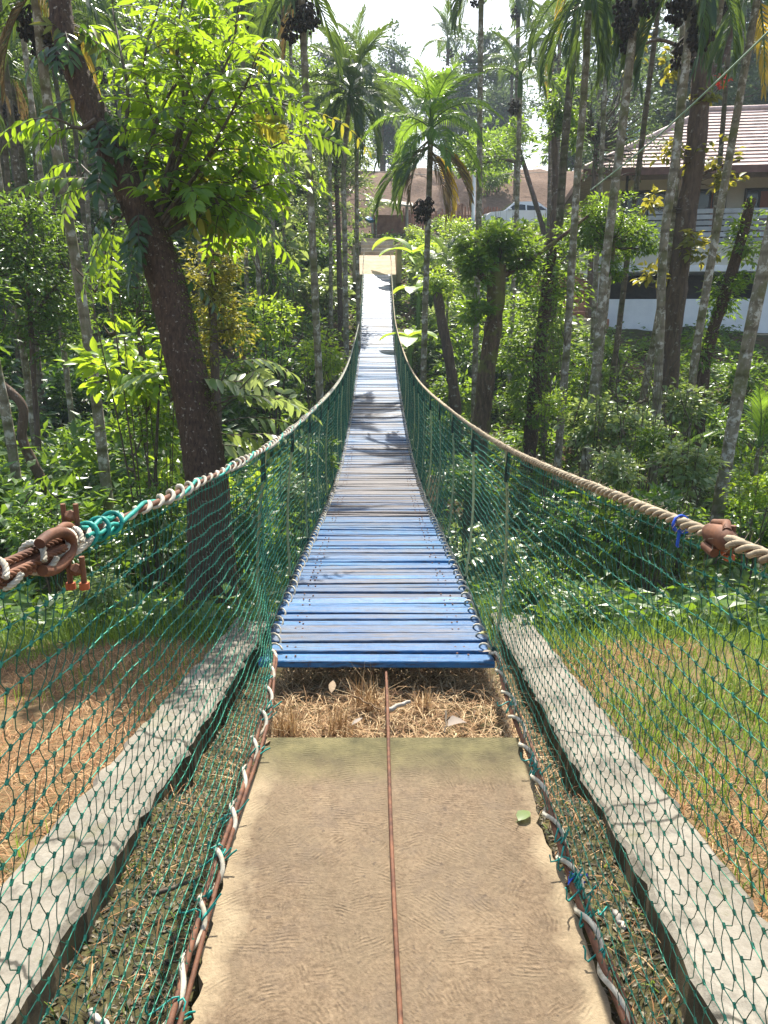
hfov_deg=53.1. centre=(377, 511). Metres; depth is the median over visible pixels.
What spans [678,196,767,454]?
tree
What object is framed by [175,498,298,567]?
shrub
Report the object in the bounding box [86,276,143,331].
shrub
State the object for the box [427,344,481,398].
shrub
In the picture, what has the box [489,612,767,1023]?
wall
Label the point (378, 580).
suspension bridge
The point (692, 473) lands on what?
shrub
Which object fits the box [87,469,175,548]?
shrub
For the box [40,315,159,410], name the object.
shrub
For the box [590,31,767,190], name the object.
guy wire
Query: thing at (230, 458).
shrub
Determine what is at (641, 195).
window
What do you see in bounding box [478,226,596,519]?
tree
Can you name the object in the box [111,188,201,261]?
shrub
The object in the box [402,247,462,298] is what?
shrub
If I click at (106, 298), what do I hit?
shrub
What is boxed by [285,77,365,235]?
tree
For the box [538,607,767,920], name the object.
mixed grass
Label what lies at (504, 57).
palm tree
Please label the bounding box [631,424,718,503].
shrub
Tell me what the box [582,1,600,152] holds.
palm tree
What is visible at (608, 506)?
shrub
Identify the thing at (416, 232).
shrub
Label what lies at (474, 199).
white pole
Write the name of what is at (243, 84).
palm tree
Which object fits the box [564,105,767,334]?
house
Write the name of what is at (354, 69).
palm tree
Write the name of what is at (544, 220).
shrub
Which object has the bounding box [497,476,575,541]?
shrub
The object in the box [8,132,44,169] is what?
shrub
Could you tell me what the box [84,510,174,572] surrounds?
shrub
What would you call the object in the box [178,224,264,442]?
tree
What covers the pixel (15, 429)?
shrub
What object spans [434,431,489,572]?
shrub
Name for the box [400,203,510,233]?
stake fence
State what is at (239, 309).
shrub
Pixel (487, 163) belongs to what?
tree
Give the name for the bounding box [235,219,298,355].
shrub
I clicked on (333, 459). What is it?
shrub
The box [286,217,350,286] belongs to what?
shrub
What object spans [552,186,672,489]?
tree
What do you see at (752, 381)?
shrub
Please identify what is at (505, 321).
shrub
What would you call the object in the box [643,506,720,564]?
shrub
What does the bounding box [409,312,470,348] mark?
shrub
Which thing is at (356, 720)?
fallen leaf
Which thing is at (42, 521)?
shrub
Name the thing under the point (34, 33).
palm tree
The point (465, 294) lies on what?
shrub
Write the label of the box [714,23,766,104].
tree
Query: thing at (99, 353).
shrub
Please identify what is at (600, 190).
palm tree
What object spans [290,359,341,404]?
shrub
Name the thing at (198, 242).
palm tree
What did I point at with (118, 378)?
shrub
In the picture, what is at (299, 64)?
tree
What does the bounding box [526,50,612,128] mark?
tree
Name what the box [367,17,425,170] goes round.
tree
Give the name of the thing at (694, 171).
tree
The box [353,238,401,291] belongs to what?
landing
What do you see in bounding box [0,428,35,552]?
shrub
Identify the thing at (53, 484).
shrub
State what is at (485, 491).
shrub
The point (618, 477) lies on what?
shrub
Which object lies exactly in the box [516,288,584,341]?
shrub
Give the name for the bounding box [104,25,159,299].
palm tree
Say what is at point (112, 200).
shrub
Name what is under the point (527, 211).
parked car
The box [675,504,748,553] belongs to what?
shrub
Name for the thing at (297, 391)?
shrub
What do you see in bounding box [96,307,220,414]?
shrub
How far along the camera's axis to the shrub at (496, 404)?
21.78 m
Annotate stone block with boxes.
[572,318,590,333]
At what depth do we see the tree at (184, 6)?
38.30 m
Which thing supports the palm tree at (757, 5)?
on the ground at (502, 198)
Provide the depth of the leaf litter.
2.27 m
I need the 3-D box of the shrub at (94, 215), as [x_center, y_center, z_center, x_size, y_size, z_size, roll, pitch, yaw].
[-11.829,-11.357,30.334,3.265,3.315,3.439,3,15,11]
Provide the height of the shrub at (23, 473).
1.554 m
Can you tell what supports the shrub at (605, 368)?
on the ground at (502, 198)
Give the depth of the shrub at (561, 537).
8.66 m
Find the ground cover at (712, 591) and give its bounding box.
[0,201,767,638]
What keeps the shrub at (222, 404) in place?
on the ground at (502, 198)
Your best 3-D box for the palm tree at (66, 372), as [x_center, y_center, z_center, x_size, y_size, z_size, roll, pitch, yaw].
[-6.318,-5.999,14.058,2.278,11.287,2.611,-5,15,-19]
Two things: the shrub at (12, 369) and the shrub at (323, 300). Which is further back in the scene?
the shrub at (323, 300)
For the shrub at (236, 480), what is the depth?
14.50 m
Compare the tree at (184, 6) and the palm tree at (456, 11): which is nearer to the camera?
the palm tree at (456, 11)
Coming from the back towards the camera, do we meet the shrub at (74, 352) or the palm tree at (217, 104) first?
the palm tree at (217, 104)
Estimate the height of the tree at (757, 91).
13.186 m
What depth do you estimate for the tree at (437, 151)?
100.88 m
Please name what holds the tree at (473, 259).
on the ground at (502, 198)
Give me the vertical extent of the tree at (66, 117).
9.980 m
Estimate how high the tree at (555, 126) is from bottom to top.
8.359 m
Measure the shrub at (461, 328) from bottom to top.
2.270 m
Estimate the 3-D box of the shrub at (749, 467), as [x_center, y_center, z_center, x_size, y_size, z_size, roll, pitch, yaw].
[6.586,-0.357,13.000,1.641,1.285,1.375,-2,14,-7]
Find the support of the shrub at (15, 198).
on the ground at (502, 198)
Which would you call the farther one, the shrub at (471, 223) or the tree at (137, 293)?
the shrub at (471, 223)
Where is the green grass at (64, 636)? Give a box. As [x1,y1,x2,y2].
[0,545,767,746]
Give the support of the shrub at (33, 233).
on the ground at (502, 198)
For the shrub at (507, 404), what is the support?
on the ground at (502, 198)
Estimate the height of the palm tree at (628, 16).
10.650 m
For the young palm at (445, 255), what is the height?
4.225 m
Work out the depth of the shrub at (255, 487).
13.60 m
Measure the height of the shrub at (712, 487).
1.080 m
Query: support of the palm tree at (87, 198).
on the ground at (502, 198)
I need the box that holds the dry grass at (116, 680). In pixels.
[0,619,207,885]
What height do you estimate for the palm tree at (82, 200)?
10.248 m
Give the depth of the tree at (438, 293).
19.38 m
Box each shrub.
[0,216,79,288]
[0,276,22,320]
[0,309,52,382]
[0,335,57,425]
[0,376,88,447]
[0,412,51,446]
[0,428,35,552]
[0,440,39,486]
[0,441,61,481]
[0,448,60,494]
[0,449,145,579]
[0,460,95,582]
[0,473,83,598]
[1,429,127,493]
[5,303,75,348]
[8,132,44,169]
[8,327,79,370]
[9,156,60,207]
[10,381,101,438]
[11,182,57,220]
[11,347,114,442]
[15,224,135,300]
[20,274,88,327]
[20,419,160,510]
[26,288,117,345]
[27,420,120,473]
[30,410,171,471]
[32,187,60,230]
[33,147,94,210]
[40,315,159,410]
[48,182,121,245]
[49,545,132,630]
[54,268,203,593]
[58,501,186,596]
[60,136,81,163]
[69,488,105,549]
[80,344,174,438]
[82,398,178,464]
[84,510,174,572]
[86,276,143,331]
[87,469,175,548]
[88,435,239,498]
[90,295,158,347]
[91,169,116,207]
[96,294,179,598]
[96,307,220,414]
[107,172,174,204]
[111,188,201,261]
[111,442,229,484]
[113,473,186,600]
[116,457,152,486]
[126,489,265,579]
[128,224,219,285]
[136,450,237,498]
[150,302,208,349]
[157,410,262,476]
[161,377,249,438]
[162,446,260,487]
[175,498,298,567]
[195,296,245,351]
[207,351,276,431]
[216,207,289,238]
[217,214,310,313]
[220,351,280,408]
[221,397,276,460]
[223,170,279,215]
[227,334,335,419]
[228,480,270,588]
[229,220,304,464]
[229,472,251,497]
[230,454,329,555]
[230,477,320,581]
[232,442,316,545]
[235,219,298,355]
[248,230,305,289]
[263,169,335,237]
[263,397,326,452]
[264,333,343,393]
[269,305,353,360]
[269,437,328,574]
[274,281,348,482]
[277,381,340,443]
[281,356,342,537]
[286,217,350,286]
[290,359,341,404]
[296,265,355,323]
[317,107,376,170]
[399,321,456,373]
[400,277,450,317]
[401,224,424,239]
[402,240,431,264]
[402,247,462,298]
[403,232,447,265]
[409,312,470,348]
[424,215,447,235]
[426,411,469,451]
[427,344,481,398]
[427,366,494,416]
[428,300,469,337]
[433,326,483,377]
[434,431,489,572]
[435,287,469,327]
[436,202,475,274]
[436,292,521,349]
[437,214,462,238]
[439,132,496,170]
[442,447,526,518]
[443,286,485,309]
[448,315,508,359]
[449,521,541,591]
[450,219,475,239]
[451,268,528,301]
[461,432,518,464]
[465,393,509,419]
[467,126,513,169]
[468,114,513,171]
[472,209,511,275]
[476,546,543,568]
[478,348,526,387]
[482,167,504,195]
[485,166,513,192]
[485,292,528,315]
[490,557,568,614]
[493,465,589,535]
[497,376,529,416]
[497,414,579,482]
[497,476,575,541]
[498,313,532,354]
[498,332,532,373]
[503,289,559,330]
[506,202,546,288]
[514,537,594,571]
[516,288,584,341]
[517,305,605,361]
[518,376,578,419]
[518,482,599,582]
[521,208,570,262]
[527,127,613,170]
[530,547,610,582]
[538,479,703,589]
[539,577,620,636]
[549,401,603,444]
[554,292,636,564]
[554,361,627,419]
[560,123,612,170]
[564,209,571,216]
[565,468,684,557]
[569,358,624,402]
[572,455,648,496]
[574,334,637,379]
[582,398,648,561]
[591,490,620,540]
[595,343,681,558]
[604,127,639,153]
[607,478,697,596]
[611,124,665,149]
[614,376,685,405]
[623,358,679,546]
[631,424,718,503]
[632,294,718,498]
[639,350,690,386]
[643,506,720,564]
[645,387,729,580]
[652,482,712,522]
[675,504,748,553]
[676,403,752,457]
[677,378,723,406]
[682,359,729,378]
[684,491,767,572]
[692,465,767,523]
[705,455,767,515]
[708,438,767,492]
[709,348,767,402]
[713,424,767,451]
[720,392,767,588]
[735,449,767,469]
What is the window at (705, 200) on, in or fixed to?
in the house
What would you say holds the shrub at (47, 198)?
on the ground at (502, 198)
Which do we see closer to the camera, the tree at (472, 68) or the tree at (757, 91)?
the tree at (757, 91)
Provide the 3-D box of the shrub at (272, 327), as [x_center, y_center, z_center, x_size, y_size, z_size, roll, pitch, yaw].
[-2.709,-4.173,18.528,1.926,7.360,1.892,2,14,8]
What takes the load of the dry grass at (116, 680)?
on the ground at (502, 198)
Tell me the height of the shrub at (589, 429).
4.746 m
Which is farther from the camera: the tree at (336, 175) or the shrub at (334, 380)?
the tree at (336, 175)
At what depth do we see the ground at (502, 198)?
3.43 m
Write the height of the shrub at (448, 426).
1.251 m
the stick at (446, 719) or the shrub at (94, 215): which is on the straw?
the stick at (446, 719)
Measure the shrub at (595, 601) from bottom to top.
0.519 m
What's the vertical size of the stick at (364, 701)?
0.018 m
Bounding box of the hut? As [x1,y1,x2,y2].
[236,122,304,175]
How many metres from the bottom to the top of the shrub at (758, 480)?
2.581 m
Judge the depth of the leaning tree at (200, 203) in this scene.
6.56 m
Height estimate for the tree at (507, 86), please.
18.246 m
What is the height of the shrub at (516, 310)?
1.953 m
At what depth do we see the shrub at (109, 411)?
16.27 m
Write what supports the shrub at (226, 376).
on the ground at (502, 198)
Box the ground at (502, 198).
[0,168,767,1023]
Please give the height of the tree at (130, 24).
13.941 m
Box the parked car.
[482,201,546,229]
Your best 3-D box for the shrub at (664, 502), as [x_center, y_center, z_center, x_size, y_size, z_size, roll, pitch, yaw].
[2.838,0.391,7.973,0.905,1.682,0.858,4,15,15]
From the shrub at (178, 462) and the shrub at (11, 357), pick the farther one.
the shrub at (11, 357)
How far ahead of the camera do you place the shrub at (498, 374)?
22.92 m
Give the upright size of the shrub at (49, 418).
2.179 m
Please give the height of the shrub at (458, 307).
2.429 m
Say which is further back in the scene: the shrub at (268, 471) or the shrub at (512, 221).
the shrub at (512, 221)
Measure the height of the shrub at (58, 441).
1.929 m
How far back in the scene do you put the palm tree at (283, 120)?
25.53 m
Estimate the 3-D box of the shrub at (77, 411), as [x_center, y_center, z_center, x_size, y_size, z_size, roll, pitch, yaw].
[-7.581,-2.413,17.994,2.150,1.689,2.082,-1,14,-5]
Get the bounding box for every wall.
[0,612,275,1023]
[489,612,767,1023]
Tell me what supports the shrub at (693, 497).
on the ground at (502, 198)
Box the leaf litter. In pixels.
[39,667,683,1023]
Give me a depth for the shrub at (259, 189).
32.57 m
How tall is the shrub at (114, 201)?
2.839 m
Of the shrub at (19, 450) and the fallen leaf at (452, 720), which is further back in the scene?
the shrub at (19, 450)
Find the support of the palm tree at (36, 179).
on the ground at (502, 198)
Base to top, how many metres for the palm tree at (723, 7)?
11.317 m
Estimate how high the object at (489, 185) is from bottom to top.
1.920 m
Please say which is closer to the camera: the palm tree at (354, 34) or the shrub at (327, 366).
the shrub at (327, 366)
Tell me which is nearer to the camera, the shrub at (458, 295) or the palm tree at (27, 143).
the palm tree at (27, 143)
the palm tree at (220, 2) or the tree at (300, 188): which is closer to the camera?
the palm tree at (220, 2)
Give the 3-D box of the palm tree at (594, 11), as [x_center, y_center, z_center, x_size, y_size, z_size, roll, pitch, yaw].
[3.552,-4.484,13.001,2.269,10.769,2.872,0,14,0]
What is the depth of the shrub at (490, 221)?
38.70 m
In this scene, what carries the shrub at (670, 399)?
on the ground at (502, 198)
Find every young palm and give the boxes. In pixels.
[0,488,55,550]
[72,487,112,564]
[359,192,397,237]
[413,231,474,322]
[676,385,767,531]
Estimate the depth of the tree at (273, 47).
59.62 m
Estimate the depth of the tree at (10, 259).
12.66 m
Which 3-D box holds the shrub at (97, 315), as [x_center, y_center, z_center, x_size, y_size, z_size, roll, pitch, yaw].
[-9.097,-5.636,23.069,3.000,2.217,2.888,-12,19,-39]
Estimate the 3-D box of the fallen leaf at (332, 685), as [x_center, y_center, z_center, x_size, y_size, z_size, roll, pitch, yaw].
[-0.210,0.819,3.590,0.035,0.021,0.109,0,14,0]
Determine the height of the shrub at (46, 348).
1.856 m
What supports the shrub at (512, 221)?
on the ground at (502, 198)
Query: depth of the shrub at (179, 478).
12.22 m
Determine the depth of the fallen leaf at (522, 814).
2.52 m
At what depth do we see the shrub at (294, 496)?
8.77 m
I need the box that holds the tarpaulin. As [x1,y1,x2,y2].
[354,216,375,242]
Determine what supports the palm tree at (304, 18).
on the ground at (502, 198)
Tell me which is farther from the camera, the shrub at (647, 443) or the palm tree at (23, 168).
the palm tree at (23, 168)
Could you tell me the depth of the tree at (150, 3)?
38.00 m
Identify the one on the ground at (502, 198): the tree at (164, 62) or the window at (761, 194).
the tree at (164, 62)
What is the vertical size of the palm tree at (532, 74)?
9.992 m
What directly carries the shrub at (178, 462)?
on the ground at (502, 198)
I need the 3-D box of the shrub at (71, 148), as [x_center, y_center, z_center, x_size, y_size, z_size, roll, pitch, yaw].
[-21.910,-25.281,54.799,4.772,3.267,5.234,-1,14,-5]
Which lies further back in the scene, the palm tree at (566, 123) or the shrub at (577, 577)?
the palm tree at (566, 123)
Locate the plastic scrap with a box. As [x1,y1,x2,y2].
[568,873,587,889]
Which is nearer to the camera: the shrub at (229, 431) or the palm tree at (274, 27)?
the shrub at (229, 431)
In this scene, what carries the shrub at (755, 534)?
on the ground at (502, 198)
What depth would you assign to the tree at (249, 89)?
32.69 m
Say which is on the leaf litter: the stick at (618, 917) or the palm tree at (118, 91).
the stick at (618, 917)
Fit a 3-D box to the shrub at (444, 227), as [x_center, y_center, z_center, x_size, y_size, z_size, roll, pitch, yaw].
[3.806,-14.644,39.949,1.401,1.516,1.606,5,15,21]
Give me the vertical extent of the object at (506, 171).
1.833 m
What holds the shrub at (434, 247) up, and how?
on the ground at (502, 198)
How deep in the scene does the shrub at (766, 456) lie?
14.54 m
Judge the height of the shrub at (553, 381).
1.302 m
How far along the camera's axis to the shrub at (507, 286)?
29.52 m
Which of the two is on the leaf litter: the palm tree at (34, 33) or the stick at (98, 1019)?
the stick at (98, 1019)
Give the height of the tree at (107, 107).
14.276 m
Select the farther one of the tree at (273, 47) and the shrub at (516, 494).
the tree at (273, 47)
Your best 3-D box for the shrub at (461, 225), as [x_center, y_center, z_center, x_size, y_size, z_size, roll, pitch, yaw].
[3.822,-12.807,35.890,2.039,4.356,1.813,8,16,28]
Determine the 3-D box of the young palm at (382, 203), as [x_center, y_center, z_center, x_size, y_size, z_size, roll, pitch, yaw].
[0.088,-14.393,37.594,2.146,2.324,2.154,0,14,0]
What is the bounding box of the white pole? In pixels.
[471,172,475,229]
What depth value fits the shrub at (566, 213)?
44.89 m
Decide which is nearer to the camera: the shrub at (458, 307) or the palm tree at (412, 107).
the shrub at (458, 307)
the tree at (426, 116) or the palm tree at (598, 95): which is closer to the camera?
the palm tree at (598, 95)
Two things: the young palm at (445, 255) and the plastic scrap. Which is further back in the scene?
the young palm at (445, 255)
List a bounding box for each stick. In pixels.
[87,1008,109,1023]
[151,872,201,896]
[351,694,380,709]
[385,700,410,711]
[444,710,449,732]
[612,909,626,929]
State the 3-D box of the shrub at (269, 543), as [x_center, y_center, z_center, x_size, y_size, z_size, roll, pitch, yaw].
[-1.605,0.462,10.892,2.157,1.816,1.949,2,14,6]
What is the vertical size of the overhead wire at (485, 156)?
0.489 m
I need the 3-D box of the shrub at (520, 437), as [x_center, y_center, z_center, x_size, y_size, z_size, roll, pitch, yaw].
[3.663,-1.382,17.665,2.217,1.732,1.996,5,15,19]
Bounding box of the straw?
[207,661,565,797]
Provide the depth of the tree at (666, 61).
64.27 m
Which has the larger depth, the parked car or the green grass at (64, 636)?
the parked car
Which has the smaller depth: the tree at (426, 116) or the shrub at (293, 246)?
the shrub at (293, 246)
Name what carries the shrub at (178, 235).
on the ground at (502, 198)
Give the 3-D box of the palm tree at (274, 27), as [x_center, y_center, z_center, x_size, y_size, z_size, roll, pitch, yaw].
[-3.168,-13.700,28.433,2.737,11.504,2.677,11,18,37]
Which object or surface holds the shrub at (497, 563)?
on the ground at (502, 198)
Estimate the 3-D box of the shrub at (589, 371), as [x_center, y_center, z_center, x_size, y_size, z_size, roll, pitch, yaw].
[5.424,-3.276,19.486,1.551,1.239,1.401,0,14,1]
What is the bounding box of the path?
[191,738,614,1023]
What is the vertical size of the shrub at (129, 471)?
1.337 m
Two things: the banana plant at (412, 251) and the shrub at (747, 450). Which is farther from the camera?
the banana plant at (412, 251)
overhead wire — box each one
[315,165,543,174]
[365,150,589,156]
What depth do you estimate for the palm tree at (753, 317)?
9.34 m
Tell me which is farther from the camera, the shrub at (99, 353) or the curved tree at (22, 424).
the shrub at (99, 353)
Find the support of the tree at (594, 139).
on the ground at (502, 198)
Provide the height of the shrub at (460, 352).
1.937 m
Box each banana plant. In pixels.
[372,237,445,291]
[379,329,437,395]
[393,281,430,348]
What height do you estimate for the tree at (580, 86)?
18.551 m
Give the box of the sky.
[30,0,762,170]
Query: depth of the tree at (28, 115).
27.38 m
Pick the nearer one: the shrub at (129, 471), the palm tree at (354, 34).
the shrub at (129, 471)
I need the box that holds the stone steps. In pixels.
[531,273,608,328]
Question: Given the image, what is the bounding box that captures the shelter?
[366,197,412,234]
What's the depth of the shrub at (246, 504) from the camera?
8.24 m
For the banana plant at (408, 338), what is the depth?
23.26 m
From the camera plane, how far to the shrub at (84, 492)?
11.20 m
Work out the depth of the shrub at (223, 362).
19.52 m
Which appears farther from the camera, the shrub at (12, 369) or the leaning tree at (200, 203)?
the shrub at (12, 369)
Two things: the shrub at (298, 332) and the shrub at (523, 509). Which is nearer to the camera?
the shrub at (523, 509)
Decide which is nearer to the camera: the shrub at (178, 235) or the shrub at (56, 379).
the shrub at (56, 379)
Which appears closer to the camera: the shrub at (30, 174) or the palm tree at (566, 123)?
the palm tree at (566, 123)
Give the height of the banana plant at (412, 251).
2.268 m
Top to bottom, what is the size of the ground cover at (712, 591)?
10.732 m
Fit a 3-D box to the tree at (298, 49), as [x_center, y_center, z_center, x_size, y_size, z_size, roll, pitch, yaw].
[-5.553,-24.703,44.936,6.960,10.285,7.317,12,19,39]
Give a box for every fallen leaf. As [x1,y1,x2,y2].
[329,681,335,693]
[349,718,361,725]
[444,715,467,726]
[515,810,530,822]
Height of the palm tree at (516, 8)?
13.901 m
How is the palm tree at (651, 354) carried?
on the ground at (502, 198)
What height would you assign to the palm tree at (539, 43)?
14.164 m
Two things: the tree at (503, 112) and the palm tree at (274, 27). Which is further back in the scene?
the tree at (503, 112)
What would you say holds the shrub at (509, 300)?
on the ground at (502, 198)
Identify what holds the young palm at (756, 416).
on the ground at (502, 198)
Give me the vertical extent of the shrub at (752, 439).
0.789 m
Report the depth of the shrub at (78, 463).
12.02 m
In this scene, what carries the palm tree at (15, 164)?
on the ground at (502, 198)
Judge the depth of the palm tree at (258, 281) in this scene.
20.06 m
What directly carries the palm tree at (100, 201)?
on the ground at (502, 198)
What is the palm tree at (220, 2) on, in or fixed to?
on the ground at (502, 198)
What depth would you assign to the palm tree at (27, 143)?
19.38 m
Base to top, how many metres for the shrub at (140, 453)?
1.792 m
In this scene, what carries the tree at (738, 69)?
on the ground at (502, 198)
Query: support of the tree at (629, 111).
on the ground at (502, 198)
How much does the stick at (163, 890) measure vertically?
0.033 m
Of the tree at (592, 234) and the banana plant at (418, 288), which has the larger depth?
the banana plant at (418, 288)
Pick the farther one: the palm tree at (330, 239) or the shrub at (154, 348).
the palm tree at (330, 239)
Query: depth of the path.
2.18 m
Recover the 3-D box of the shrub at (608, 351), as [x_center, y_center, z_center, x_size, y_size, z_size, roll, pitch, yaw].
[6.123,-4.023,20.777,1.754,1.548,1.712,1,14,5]
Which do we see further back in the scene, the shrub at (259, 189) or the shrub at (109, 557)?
the shrub at (259, 189)
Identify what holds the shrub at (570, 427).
on the ground at (502, 198)
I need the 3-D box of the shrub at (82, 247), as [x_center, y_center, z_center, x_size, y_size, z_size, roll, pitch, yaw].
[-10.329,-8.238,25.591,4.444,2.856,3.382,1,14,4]
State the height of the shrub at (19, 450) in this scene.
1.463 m
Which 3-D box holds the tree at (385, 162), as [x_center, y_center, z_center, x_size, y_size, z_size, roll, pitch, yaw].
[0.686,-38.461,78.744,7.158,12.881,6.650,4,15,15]
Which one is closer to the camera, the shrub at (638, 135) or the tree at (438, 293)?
the tree at (438, 293)
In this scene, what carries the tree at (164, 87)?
on the ground at (502, 198)
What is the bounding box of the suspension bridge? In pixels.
[0,252,767,1023]
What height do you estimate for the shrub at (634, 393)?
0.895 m
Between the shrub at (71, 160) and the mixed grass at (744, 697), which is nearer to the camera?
the mixed grass at (744, 697)
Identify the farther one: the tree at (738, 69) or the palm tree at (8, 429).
the tree at (738, 69)
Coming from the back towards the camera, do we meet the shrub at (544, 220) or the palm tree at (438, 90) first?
the shrub at (544, 220)
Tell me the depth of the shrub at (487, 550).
10.11 m
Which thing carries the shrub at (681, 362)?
on the ground at (502, 198)
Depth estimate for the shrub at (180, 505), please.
10.21 m
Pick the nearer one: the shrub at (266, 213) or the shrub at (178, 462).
the shrub at (178, 462)
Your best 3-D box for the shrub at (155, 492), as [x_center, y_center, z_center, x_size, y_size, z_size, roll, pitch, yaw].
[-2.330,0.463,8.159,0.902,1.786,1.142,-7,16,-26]
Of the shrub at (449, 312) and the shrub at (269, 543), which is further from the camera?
the shrub at (449, 312)
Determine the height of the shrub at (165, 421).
3.977 m
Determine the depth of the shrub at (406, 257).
34.35 m
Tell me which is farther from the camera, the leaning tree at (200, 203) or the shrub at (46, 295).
the shrub at (46, 295)
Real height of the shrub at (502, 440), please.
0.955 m
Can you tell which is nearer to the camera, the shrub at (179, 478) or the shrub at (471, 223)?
the shrub at (179, 478)
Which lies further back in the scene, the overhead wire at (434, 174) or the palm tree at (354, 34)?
the overhead wire at (434, 174)
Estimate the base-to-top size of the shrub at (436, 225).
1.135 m
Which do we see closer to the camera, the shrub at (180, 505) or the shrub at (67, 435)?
the shrub at (180, 505)
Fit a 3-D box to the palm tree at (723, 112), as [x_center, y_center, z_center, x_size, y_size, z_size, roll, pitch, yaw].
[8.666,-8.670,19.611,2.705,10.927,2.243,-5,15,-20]
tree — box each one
[0,0,30,316]
[0,0,48,437]
[0,0,54,347]
[0,0,144,552]
[0,0,371,623]
[0,14,42,395]
[0,81,86,344]
[0,164,35,451]
[0,180,108,458]
[0,274,49,507]
[0,361,22,488]
[4,0,127,206]
[4,0,137,402]
[5,2,46,281]
[9,0,105,274]
[14,40,54,125]
[16,0,74,437]
[16,0,185,276]
[34,64,116,306]
[53,0,185,212]
[59,0,147,387]
[62,1,161,162]
[93,200,185,484]
[100,31,152,119]
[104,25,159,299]
[133,9,278,250]
[136,0,277,95]
[140,55,188,128]
[153,0,280,137]
[166,82,234,352]
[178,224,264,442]
[184,77,250,309]
[209,0,280,357]
[212,0,249,236]
[217,34,302,364]
[220,61,311,230]
[225,0,297,412]
[226,1,316,116]
[245,0,345,501]
[245,10,329,123]
[261,0,325,268]
[263,0,325,325]
[273,133,332,245]
[274,46,343,172]
[281,86,386,340]
[282,20,413,410]
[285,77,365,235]
[290,67,373,354]
[299,22,394,124]
[320,1,404,349]
[360,57,504,493]
[361,83,414,170]
[362,83,411,170]
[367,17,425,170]
[392,84,441,167]
[411,69,500,144]
[413,265,464,452]
[419,0,477,147]
[423,130,458,169]
[433,22,509,149]
[445,0,491,443]
[451,213,588,547]
[452,113,547,244]
[464,20,564,389]
[474,54,536,169]
[476,0,566,201]
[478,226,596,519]
[483,39,537,169]
[483,79,537,163]
[497,0,593,239]
[524,67,597,239]
[525,0,572,175]
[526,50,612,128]
[527,0,579,483]
[527,0,644,513]
[531,223,572,553]
[535,40,673,317]
[539,62,611,143]
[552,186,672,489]
[556,0,670,146]
[564,0,622,365]
[578,0,658,519]
[580,20,666,151]
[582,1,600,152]
[608,0,660,411]
[611,0,749,448]
[614,0,745,490]
[614,27,767,141]
[631,0,687,451]
[642,22,677,123]
[646,0,767,104]
[661,0,767,240]
[661,0,767,504]
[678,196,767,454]
[688,0,752,275]
[703,216,767,567]
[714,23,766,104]
[721,0,766,101]
[728,28,767,104]
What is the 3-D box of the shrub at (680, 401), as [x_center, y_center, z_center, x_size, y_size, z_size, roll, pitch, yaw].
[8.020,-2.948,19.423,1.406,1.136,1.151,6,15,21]
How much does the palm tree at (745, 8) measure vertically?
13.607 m
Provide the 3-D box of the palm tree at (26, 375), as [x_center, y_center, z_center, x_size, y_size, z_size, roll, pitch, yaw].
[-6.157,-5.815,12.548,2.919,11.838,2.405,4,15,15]
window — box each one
[619,190,665,244]
[696,189,726,243]
[743,188,767,243]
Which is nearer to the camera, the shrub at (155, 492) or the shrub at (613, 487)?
the shrub at (155, 492)
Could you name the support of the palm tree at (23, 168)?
on the ground at (502, 198)
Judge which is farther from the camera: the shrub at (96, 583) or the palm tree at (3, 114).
the palm tree at (3, 114)
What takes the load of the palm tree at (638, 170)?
on the ground at (502, 198)
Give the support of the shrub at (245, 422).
on the ground at (502, 198)
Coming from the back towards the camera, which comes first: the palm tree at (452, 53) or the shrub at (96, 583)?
the palm tree at (452, 53)
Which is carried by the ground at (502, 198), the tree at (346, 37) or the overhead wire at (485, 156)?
the tree at (346, 37)
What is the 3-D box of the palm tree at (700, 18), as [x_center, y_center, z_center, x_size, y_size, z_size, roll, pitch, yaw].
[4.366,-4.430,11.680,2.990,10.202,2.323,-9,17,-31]
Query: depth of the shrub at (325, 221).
36.08 m
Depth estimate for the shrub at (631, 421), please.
11.00 m
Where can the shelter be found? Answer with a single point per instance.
(386, 223)
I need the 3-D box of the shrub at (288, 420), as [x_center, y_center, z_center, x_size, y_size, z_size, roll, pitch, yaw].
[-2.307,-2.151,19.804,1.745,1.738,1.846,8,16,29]
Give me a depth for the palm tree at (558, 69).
43.15 m
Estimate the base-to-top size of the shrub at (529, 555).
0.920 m
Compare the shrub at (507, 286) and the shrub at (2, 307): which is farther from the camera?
the shrub at (507, 286)
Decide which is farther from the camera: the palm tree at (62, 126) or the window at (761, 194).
the window at (761, 194)
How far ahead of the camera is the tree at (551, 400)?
11.93 m
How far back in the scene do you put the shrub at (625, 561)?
9.06 m
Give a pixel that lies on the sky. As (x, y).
(416, 18)
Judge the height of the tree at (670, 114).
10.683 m
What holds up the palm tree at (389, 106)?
on the ground at (502, 198)

